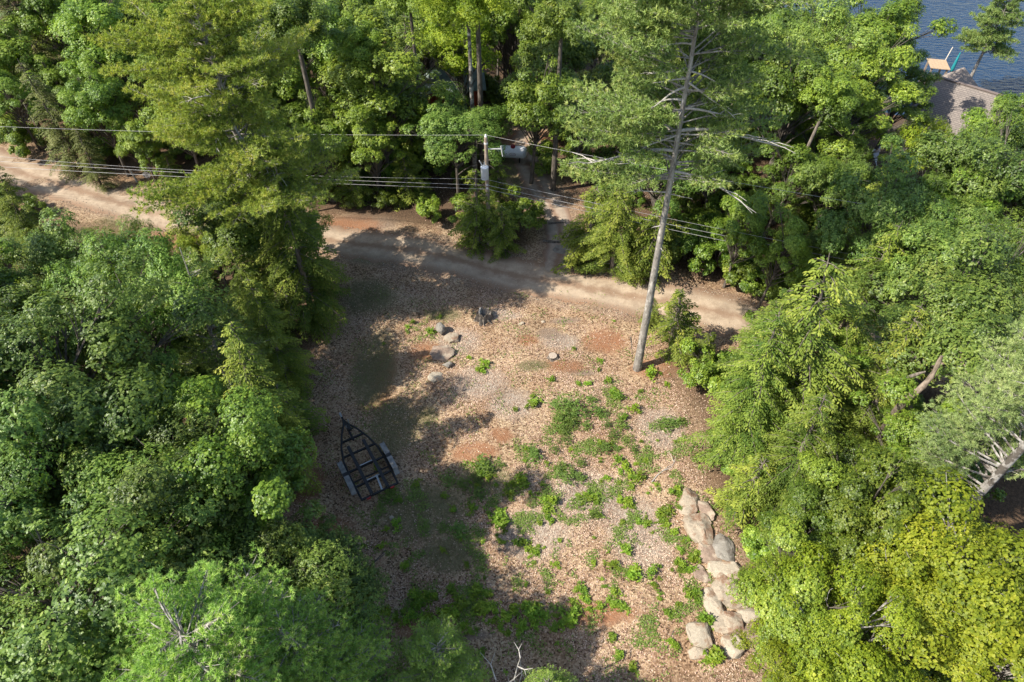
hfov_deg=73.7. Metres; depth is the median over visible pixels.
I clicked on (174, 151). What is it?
bush
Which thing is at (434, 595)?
plant
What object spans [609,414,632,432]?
shrub
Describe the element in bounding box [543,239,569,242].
fallen log
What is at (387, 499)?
shrub
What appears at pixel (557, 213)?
driveway
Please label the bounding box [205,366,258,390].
bush
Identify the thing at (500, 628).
plant
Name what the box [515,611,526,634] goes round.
plant
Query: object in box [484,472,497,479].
plant
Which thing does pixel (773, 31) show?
oak tree
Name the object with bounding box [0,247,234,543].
oak tree
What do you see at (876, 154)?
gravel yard
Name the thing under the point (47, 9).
maple tree
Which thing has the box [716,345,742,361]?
bush
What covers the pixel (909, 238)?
oak tree
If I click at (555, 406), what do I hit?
shrub
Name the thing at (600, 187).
bush
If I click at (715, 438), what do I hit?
bush
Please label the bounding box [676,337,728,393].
bush
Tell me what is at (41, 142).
bush
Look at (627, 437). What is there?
shrub
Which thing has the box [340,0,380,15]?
maple tree
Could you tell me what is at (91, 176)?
hemlock tree
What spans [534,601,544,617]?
plant
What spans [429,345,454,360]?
boulder
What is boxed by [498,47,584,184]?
maple tree
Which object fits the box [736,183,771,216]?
bush
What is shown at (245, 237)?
maple tree
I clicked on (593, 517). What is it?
shrub
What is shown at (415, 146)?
bush
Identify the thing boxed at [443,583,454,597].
plant
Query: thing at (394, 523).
plant
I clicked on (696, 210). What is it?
bush
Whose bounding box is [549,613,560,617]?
plant
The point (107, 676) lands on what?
pine tree
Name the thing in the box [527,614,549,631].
plant
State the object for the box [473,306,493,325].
tree stump
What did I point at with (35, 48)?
hemlock tree
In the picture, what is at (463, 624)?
plant
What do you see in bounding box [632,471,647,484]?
plant
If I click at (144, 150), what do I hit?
maple tree
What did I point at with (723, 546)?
boulder
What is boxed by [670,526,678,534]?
plant
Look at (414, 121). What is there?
maple tree
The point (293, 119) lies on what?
maple tree
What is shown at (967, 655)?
birch tree
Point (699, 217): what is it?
bush
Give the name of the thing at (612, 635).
plant
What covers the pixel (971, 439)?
pine tree
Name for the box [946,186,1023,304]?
oak tree
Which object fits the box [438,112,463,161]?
young hemlock tree
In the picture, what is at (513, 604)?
plant
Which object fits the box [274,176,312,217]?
maple tree
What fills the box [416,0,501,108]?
birch tree
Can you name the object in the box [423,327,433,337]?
plant
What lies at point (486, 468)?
shrub
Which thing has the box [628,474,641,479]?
plant
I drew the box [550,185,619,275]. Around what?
young hemlock tree
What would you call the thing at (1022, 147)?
oak tree
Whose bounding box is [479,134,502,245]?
utility pole
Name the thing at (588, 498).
plant
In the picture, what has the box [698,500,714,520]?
boulder
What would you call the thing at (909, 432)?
maple tree
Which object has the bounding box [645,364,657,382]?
plant
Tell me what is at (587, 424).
shrub
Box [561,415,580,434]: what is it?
shrub
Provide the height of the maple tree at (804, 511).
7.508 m
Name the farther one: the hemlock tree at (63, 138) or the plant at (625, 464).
the hemlock tree at (63, 138)
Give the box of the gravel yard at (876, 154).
[872,143,908,194]
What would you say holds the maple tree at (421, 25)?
on the ground at (1008, 508)
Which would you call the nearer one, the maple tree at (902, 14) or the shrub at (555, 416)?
the shrub at (555, 416)
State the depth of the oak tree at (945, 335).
29.54 m
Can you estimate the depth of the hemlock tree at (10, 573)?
30.26 m
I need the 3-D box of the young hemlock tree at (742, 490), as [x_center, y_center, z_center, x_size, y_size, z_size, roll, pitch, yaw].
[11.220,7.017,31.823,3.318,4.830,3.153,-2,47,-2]
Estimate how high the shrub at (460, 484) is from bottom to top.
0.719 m
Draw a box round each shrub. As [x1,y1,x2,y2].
[378,482,400,504]
[379,494,397,507]
[437,520,449,533]
[448,517,468,539]
[454,474,471,494]
[469,483,489,505]
[470,453,497,481]
[470,468,484,484]
[494,457,506,469]
[526,496,538,508]
[527,443,542,463]
[539,485,550,502]
[544,396,567,415]
[544,466,574,486]
[547,458,572,473]
[548,444,559,454]
[550,411,559,423]
[552,403,573,431]
[553,394,591,411]
[556,424,567,434]
[557,432,572,447]
[559,460,582,480]
[560,402,591,426]
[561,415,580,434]
[565,495,589,516]
[573,469,587,485]
[575,457,588,467]
[580,419,593,432]
[581,391,601,405]
[585,509,601,519]
[589,403,605,417]
[597,408,614,420]
[597,441,615,454]
[601,418,613,428]
[606,428,621,439]
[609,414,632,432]
[622,433,634,447]
[629,440,639,456]
[654,416,675,436]
[659,415,690,428]
[673,414,689,428]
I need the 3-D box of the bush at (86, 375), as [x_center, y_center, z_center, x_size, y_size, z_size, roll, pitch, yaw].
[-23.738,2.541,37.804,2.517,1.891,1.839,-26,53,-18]
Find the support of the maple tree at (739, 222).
on the ground at (1008, 508)
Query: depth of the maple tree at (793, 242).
38.95 m
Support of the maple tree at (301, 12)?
on the ground at (1008, 508)
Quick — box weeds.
[291,288,758,681]
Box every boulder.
[427,371,442,382]
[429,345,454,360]
[435,322,445,334]
[442,361,452,367]
[443,332,458,342]
[553,245,567,253]
[678,488,698,514]
[682,513,713,544]
[686,621,712,648]
[687,646,708,659]
[693,564,711,583]
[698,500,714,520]
[698,542,721,563]
[702,587,723,617]
[707,561,742,578]
[710,572,742,608]
[710,611,743,634]
[712,532,735,561]
[720,634,745,658]
[736,607,759,624]
[743,625,758,643]
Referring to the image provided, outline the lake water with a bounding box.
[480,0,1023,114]
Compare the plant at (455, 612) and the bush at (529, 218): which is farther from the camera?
the bush at (529, 218)
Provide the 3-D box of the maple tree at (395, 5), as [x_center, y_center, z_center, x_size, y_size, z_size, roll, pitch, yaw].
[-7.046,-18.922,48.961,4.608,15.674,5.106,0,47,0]
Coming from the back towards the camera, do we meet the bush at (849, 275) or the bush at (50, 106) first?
the bush at (50, 106)
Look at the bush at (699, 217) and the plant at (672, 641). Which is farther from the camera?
the bush at (699, 217)
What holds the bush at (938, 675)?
on the ground at (1008, 508)
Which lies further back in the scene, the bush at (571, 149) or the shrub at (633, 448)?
the bush at (571, 149)
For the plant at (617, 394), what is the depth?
38.22 m
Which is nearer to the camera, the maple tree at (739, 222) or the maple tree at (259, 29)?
the maple tree at (739, 222)
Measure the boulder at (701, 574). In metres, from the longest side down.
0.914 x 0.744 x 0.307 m
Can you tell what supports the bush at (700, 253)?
on the ground at (1008, 508)
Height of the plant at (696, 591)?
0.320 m
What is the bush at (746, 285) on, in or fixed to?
on the ground at (1008, 508)
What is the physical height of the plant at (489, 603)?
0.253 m
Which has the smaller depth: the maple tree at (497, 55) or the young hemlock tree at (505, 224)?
the young hemlock tree at (505, 224)
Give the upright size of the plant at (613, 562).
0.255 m
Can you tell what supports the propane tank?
on the ground at (1008, 508)
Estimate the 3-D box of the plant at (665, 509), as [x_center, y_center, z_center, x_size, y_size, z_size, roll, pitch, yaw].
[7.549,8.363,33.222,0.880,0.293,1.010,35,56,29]
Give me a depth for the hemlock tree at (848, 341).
36.50 m
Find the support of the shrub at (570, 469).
on the ground at (1008, 508)
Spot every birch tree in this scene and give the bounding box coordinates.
[176,224,234,289]
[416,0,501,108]
[730,618,861,681]
[748,540,946,681]
[829,505,941,630]
[855,464,1023,681]
[915,609,1023,681]
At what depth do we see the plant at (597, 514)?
33.16 m
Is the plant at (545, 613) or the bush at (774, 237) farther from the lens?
the bush at (774, 237)
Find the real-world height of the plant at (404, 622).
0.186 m
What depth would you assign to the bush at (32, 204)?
49.53 m
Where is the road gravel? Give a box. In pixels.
[59,180,756,334]
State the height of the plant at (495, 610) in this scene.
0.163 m
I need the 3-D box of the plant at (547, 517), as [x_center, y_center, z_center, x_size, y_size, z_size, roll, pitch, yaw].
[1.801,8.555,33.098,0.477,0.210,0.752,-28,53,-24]
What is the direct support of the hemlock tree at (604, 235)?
on the ground at (1008, 508)
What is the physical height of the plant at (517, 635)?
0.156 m
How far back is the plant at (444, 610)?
29.88 m
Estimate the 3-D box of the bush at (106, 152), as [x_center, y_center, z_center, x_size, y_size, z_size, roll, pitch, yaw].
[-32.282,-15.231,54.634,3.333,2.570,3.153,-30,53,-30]
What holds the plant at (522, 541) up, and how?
on the ground at (1008, 508)
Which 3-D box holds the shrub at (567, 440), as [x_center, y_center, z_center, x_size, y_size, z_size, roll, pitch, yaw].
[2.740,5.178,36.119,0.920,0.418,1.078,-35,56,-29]
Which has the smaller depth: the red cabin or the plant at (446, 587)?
the plant at (446, 587)
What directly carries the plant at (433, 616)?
on the ground at (1008, 508)
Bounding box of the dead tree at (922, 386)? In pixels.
[871,355,942,445]
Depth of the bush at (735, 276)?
43.18 m
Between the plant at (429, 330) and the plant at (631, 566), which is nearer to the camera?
the plant at (631, 566)
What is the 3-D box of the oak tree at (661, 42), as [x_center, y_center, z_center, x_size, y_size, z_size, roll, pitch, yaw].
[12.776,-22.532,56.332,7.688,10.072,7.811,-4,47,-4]
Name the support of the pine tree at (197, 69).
on the ground at (1008, 508)
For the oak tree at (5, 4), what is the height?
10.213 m
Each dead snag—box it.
[480,652,522,679]
[508,642,531,681]
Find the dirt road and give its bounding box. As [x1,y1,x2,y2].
[0,147,1021,381]
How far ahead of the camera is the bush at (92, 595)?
28.88 m
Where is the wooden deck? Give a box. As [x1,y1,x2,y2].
[924,47,952,74]
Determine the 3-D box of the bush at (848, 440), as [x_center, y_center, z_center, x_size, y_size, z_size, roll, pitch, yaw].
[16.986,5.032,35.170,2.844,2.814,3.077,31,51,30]
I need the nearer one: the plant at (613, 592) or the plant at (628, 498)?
the plant at (613, 592)
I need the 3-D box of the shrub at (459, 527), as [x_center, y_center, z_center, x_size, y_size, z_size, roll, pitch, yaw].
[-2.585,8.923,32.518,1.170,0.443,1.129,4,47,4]
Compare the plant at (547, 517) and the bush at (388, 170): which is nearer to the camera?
the plant at (547, 517)
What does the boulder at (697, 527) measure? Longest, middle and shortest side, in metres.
1.806 x 1.341 x 0.658 m
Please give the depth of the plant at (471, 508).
33.38 m
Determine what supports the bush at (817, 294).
on the ground at (1008, 508)
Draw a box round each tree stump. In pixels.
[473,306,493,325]
[547,352,558,361]
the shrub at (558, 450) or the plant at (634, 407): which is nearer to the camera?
the shrub at (558, 450)
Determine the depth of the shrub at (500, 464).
34.97 m
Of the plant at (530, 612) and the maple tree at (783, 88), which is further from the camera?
the maple tree at (783, 88)
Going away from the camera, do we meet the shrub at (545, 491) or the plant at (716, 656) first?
the plant at (716, 656)
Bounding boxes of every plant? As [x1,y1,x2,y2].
[375,541,387,549]
[380,525,389,531]
[381,604,391,612]
[391,516,401,533]
[392,610,403,627]
[398,495,402,503]
[399,558,409,569]
[401,615,413,629]
[407,586,424,598]
[408,613,418,621]
[410,478,422,487]
[414,594,428,607]
[419,612,428,623]
[420,589,431,605]
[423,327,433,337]
[424,590,435,602]
[424,603,433,620]
[427,615,437,625]
[431,592,437,598]
[435,592,471,615]
[435,607,451,613]
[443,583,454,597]
[446,603,458,620]
[447,585,456,598]
[459,619,469,634]
[463,458,488,471]
[464,561,468,568]
[466,504,478,516]
[466,600,491,620]
[466,626,477,635]
[467,582,482,596]
[468,593,484,601]
[471,600,485,613]
[476,469,489,482]
[478,357,489,368]
[478,646,486,656]
[479,588,491,600]
[482,506,501,524]
[483,599,501,608]
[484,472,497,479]
[485,618,493,625]
[492,604,499,614]
[493,505,511,521]
[494,517,509,530]
[497,609,511,623]
[497,621,505,635]
[502,486,514,501]
[503,479,516,486]
[504,625,511,636]
[507,606,518,617]
[508,603,517,609]
[511,536,529,547]
[511,620,529,630]
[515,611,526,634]
[515,629,521,641]
[516,471,527,484]
[516,479,530,489]
[517,537,528,545]
[520,600,548,620]
[522,537,535,553]
[524,400,535,408]
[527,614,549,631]
[528,397,542,404]
[529,547,542,554]
[534,494,547,502]
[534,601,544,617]
[535,518,542,525]
[541,609,551,624]
[542,502,559,517]
[542,622,557,632]
[544,513,554,525]
[546,375,554,382]
[547,495,557,504]
[549,560,561,568]
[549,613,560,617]
[552,616,575,632]
[553,605,580,625]
[553,618,565,628]
[569,597,584,607]
[573,603,584,616]
[577,580,588,594]
[577,594,594,602]
[582,494,592,504]
[583,380,593,385]
[583,593,591,606]
[589,509,609,518]
[590,493,599,502]
[591,600,605,611]
[600,474,611,481]
[602,559,621,570]
[606,601,616,608]
[607,631,616,642]
[609,389,629,399]
[609,586,626,597]
[610,453,622,467]
[613,598,622,612]
[613,647,623,658]
[615,538,632,555]
[616,494,626,508]
[620,600,630,615]
[621,410,628,420]
[621,457,634,478]
[623,495,633,506]
[623,569,643,581]
[626,403,642,413]
[626,481,634,490]
[627,501,636,508]
[627,663,639,676]
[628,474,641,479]
[628,562,642,582]
[629,660,637,670]
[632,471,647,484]
[635,517,645,528]
[643,511,651,527]
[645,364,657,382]
[646,563,658,583]
[651,516,665,525]
[655,508,664,518]
[657,519,671,529]
[659,503,676,523]
[661,606,685,619]
[662,636,676,647]
[667,488,674,494]
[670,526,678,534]
[672,641,680,650]
[673,485,680,492]
[673,490,682,502]
[673,556,681,567]
[675,558,689,567]
[683,582,703,605]
[684,589,696,598]
[685,565,699,573]
[686,552,701,565]
[693,549,700,557]
[695,611,714,625]
[698,655,715,667]
[702,645,726,664]
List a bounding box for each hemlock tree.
[0,0,63,102]
[0,166,65,272]
[0,543,20,634]
[15,59,102,183]
[20,227,48,277]
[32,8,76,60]
[69,123,119,193]
[113,243,215,374]
[158,151,184,183]
[164,207,202,257]
[214,321,323,497]
[215,236,299,351]
[242,278,322,402]
[247,142,353,344]
[271,380,330,444]
[322,49,369,171]
[328,160,375,208]
[382,150,434,211]
[383,14,436,138]
[400,132,425,175]
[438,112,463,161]
[448,169,508,260]
[482,151,510,206]
[482,203,526,263]
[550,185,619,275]
[573,164,651,286]
[624,192,680,292]
[638,298,665,331]
[646,288,703,367]
[657,26,687,104]
[669,67,730,167]
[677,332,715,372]
[678,309,803,485]
[704,452,779,532]
[710,287,802,387]
[720,253,872,471]
[725,392,843,544]
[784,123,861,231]
[810,221,907,380]
[827,303,934,464]
[845,148,908,272]
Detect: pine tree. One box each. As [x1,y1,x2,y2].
[82,0,360,315]
[92,632,213,681]
[100,541,382,681]
[156,245,287,403]
[237,585,407,681]
[380,611,493,681]
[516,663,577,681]
[555,0,821,371]
[908,316,1023,511]
[951,0,1023,77]
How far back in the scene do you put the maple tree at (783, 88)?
43.17 m
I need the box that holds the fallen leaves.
[257,172,844,681]
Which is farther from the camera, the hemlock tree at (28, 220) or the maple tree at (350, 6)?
the maple tree at (350, 6)
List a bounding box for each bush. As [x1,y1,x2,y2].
[0,114,16,132]
[0,123,35,157]
[0,183,15,215]
[0,209,35,243]
[0,545,61,613]
[0,601,53,648]
[8,99,32,116]
[13,193,48,213]
[31,355,70,388]
[33,127,52,146]
[34,103,56,118]
[46,98,67,114]
[61,525,128,605]
[65,109,124,150]
[82,372,106,386]
[85,134,123,166]
[111,347,174,380]
[118,113,135,134]
[123,121,166,156]
[127,102,166,142]
[139,141,174,174]
[154,366,206,381]
[165,136,201,159]
[172,313,204,362]
[184,331,226,380]
[194,266,219,285]
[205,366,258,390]
[209,157,229,168]
[215,293,269,336]
[229,260,266,286]
[260,262,309,284]
[304,168,341,201]
[345,165,371,180]
[345,181,368,208]
[364,186,397,208]
[378,147,410,181]
[379,135,406,160]
[402,138,447,179]
[410,181,435,203]
[416,195,441,223]
[447,191,499,230]
[451,165,471,186]
[468,140,490,159]
[483,73,508,101]
[483,97,496,109]
[486,81,535,111]
[499,184,547,231]
[526,139,568,176]
[542,118,576,142]
[558,132,592,164]
[583,185,626,216]
[591,146,610,158]
[594,140,626,172]
[595,180,615,195]
[621,185,645,204]
[622,216,662,260]
[657,185,678,198]
[662,211,715,259]
[662,213,705,263]
[670,198,694,214]
[676,184,711,206]
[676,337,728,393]
[682,212,720,251]
[688,231,741,275]
[690,206,726,227]
[702,187,746,213]
[707,420,736,446]
[708,382,753,395]
[715,171,737,193]
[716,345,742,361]
[719,211,757,246]
[720,457,754,482]
[721,246,783,288]
[721,247,762,293]
[734,122,768,150]
[736,166,753,188]
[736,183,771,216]
[736,305,804,346]
[738,523,787,561]
[742,115,762,142]
[750,257,804,301]
[760,382,833,435]
[762,659,802,681]
[763,116,773,133]
[771,231,784,251]
[778,423,853,468]
[783,133,798,150]
[784,117,824,155]
[784,254,832,286]
[786,144,819,188]
[790,115,813,141]
[800,273,827,297]
[802,202,844,232]
[820,334,878,383]
[821,575,869,640]
[828,265,880,304]
[833,150,877,197]
[834,422,859,464]
[851,367,927,428]
[851,632,926,681]
[879,358,924,404]
[883,414,936,480]
[890,290,931,308]
[912,662,958,681]
[926,470,1006,506]
[935,390,959,413]
[964,519,1013,568]
[981,421,1023,473]
[1004,674,1013,681]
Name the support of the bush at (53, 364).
on the ground at (1008, 508)
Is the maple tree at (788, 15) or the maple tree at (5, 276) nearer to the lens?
the maple tree at (5, 276)
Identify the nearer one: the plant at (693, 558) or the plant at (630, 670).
the plant at (630, 670)
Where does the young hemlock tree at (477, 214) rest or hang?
on the ground at (1008, 508)
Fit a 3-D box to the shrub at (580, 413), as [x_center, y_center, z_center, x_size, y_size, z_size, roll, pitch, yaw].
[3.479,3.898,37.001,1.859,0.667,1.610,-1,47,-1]
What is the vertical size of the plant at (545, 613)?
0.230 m
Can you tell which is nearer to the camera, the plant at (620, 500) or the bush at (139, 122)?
the plant at (620, 500)
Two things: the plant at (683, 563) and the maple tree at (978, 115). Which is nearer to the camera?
the plant at (683, 563)
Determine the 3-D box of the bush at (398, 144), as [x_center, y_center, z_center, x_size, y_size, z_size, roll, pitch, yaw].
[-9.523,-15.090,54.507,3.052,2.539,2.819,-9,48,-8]
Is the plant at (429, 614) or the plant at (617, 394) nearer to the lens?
the plant at (429, 614)
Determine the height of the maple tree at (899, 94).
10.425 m
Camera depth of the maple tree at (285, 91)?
47.74 m
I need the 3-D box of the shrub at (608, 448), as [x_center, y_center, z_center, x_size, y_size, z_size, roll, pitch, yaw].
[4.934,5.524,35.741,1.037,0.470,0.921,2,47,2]
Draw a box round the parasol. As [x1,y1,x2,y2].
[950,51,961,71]
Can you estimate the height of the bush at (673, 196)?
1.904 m
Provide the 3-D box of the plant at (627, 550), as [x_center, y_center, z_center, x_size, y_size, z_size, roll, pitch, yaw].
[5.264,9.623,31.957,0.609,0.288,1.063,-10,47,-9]
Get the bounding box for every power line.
[0,126,1019,228]
[0,156,863,256]
[1,161,854,261]
[10,167,855,267]
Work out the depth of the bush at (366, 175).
51.93 m
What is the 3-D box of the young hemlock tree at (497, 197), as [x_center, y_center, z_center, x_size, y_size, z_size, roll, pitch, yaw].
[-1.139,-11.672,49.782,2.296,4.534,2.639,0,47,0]
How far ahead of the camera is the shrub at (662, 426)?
36.91 m
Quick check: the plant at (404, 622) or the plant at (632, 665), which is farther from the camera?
the plant at (404, 622)
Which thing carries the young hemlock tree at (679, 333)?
on the ground at (1008, 508)
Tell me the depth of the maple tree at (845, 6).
59.46 m
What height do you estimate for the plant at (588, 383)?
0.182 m
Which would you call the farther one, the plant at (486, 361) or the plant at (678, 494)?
the plant at (486, 361)
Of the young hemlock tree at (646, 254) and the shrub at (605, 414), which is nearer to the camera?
the shrub at (605, 414)
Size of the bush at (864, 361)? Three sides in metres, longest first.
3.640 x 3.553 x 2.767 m
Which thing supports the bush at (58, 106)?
on the ground at (1008, 508)
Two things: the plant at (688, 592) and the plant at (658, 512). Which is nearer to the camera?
the plant at (688, 592)
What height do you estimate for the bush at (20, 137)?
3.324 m
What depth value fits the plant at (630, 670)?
28.33 m
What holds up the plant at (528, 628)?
on the ground at (1008, 508)
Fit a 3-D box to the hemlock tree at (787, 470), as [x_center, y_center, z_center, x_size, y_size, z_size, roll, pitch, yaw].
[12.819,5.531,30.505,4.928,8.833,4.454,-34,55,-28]
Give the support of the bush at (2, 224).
on the ground at (1008, 508)
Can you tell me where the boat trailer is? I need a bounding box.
[336,413,399,500]
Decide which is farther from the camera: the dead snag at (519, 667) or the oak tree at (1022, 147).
the oak tree at (1022, 147)
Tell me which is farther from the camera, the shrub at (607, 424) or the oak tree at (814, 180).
the oak tree at (814, 180)
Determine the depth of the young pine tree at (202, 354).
33.25 m
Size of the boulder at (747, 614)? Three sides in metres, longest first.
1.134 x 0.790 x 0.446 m
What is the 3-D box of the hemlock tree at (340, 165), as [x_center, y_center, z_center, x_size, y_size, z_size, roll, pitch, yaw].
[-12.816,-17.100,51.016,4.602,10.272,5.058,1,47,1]
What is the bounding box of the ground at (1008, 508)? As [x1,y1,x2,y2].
[0,0,1023,681]
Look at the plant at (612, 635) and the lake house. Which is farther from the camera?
the lake house
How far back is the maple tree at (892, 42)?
47.68 m
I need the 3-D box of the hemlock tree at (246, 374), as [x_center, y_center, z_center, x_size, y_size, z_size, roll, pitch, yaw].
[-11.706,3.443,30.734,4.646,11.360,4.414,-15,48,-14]
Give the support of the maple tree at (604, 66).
on the ground at (1008, 508)
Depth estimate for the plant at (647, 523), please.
32.95 m
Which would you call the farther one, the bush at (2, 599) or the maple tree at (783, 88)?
the maple tree at (783, 88)
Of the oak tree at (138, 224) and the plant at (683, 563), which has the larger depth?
the oak tree at (138, 224)
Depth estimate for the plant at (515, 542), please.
32.26 m
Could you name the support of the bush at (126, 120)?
on the ground at (1008, 508)
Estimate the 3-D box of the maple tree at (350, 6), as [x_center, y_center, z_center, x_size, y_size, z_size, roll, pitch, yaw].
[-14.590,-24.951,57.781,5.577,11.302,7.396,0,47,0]
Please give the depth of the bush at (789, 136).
55.08 m
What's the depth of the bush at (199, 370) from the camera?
36.83 m
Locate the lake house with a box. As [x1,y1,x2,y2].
[898,67,1021,156]
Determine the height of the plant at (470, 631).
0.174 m
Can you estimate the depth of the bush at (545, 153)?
52.59 m
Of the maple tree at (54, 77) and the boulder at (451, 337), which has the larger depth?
the maple tree at (54, 77)
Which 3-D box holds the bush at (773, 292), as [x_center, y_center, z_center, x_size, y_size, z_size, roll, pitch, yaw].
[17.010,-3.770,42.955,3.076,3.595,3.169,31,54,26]
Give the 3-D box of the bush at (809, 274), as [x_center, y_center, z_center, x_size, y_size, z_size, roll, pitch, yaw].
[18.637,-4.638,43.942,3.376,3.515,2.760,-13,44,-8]
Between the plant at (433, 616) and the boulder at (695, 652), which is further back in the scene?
the plant at (433, 616)
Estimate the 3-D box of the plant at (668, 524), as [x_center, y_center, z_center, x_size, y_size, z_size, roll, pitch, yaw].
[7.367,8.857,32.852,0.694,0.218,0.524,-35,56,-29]
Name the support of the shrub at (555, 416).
on the ground at (1008, 508)
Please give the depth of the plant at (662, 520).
33.02 m
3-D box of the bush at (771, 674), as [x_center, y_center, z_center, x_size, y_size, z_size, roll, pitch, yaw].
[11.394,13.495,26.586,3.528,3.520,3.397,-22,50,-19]
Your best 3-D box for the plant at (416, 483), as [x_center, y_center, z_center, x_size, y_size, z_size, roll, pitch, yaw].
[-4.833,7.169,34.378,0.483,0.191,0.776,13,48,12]
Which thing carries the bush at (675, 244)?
on the ground at (1008, 508)
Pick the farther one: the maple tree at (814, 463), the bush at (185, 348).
the bush at (185, 348)
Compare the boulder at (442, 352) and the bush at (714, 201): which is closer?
the boulder at (442, 352)
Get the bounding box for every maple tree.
[0,15,52,129]
[0,68,44,150]
[0,240,22,375]
[0,274,66,380]
[11,0,106,58]
[14,52,85,110]
[45,0,142,117]
[55,61,135,176]
[62,372,243,459]
[76,42,167,152]
[108,0,198,54]
[108,115,161,181]
[132,55,200,171]
[152,383,318,560]
[171,189,310,309]
[189,171,301,267]
[195,84,285,149]
[210,0,299,107]
[247,109,301,186]
[251,0,333,201]
[265,28,323,164]
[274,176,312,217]
[278,85,352,172]
[288,94,356,201]
[291,3,340,102]
[294,204,334,256]
[311,3,451,185]
[313,0,372,32]
[325,9,383,186]
[334,103,406,202]
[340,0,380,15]
[374,0,428,167]
[388,0,464,78]
[397,102,429,166]
[411,0,513,182]
[476,1,484,172]
[480,0,545,90]
[481,13,502,81]
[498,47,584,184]
[503,4,507,109]
[507,0,604,77]
[525,0,594,190]
[546,58,612,178]
[584,1,637,90]
[593,58,697,189]
[680,1,771,67]
[683,122,748,209]
[710,189,770,287]
[721,25,769,123]
[722,30,768,136]
[724,3,775,116]
[725,513,869,676]
[732,30,863,194]
[746,137,839,237]
[747,7,791,122]
[749,201,817,309]
[756,476,852,575]
[769,0,853,44]
[772,58,868,224]
[793,449,881,532]
[795,79,925,163]
[806,207,859,294]
[809,430,969,578]
[813,6,920,155]
[821,22,907,149]
[822,0,958,87]
[837,0,854,42]
[849,369,1022,509]
[875,48,943,149]
[908,165,1023,300]
[952,90,1023,157]
[987,93,1023,134]
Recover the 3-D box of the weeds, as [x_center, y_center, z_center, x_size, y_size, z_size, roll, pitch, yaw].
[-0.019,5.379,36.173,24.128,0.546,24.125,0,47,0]
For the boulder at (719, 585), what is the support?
on the ground at (1008, 508)
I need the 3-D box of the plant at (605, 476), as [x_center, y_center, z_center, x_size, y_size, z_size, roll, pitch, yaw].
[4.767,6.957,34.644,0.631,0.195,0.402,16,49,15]
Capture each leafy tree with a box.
[861,113,947,197]
[902,110,954,177]
[908,141,993,180]
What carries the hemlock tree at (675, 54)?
on the ground at (1008, 508)
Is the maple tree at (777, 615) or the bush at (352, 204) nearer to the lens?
the maple tree at (777, 615)
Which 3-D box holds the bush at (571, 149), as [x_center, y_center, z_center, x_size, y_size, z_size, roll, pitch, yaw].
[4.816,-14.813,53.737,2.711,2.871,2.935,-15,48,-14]
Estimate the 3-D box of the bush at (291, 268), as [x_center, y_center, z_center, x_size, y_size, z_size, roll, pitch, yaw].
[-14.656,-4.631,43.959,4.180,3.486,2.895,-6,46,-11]
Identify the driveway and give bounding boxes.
[512,130,578,273]
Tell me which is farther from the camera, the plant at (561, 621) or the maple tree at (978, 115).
the maple tree at (978, 115)
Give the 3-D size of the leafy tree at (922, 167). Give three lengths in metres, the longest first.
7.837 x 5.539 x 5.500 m
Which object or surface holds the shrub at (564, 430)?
on the ground at (1008, 508)
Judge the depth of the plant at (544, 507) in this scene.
33.30 m
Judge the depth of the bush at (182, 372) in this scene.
36.68 m
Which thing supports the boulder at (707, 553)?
on the ground at (1008, 508)
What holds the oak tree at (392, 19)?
on the ground at (1008, 508)
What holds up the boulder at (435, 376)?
on the ground at (1008, 508)
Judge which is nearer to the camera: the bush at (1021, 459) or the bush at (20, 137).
the bush at (1021, 459)
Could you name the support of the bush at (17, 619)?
on the ground at (1008, 508)
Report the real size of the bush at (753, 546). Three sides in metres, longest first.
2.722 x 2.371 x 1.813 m
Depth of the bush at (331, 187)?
49.96 m
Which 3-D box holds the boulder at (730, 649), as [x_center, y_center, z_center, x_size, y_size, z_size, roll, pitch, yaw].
[9.329,12.881,28.838,0.965,0.434,1.040,-22,46,-19]
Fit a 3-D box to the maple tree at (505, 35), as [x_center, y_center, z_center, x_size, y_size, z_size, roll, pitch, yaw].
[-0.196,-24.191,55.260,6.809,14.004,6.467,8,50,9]
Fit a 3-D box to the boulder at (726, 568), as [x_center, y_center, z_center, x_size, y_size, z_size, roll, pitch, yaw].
[9.725,10.508,31.182,1.561,0.558,0.970,-2,48,10]
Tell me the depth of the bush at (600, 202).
48.44 m
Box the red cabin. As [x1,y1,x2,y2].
[419,67,485,113]
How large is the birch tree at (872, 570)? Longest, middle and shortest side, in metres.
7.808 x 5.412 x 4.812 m
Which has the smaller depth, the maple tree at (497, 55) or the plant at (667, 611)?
the plant at (667, 611)
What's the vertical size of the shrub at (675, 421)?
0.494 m
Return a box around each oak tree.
[0,0,37,42]
[0,207,138,305]
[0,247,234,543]
[0,376,184,559]
[0,439,247,681]
[0,447,130,636]
[22,395,303,631]
[41,226,213,382]
[103,212,174,282]
[154,495,385,679]
[188,21,268,49]
[282,512,399,633]
[373,0,422,62]
[399,81,513,192]
[570,0,630,71]
[618,125,726,217]
[629,1,689,65]
[732,0,878,163]
[774,145,875,248]
[812,133,962,318]
[823,220,1023,424]
[828,188,1020,350]
[906,95,1023,252]
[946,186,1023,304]
[970,120,1023,222]
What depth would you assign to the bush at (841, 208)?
47.92 m
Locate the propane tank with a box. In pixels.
[497,144,526,162]
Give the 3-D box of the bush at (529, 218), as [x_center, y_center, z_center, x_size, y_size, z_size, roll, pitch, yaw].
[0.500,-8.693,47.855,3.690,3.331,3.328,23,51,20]

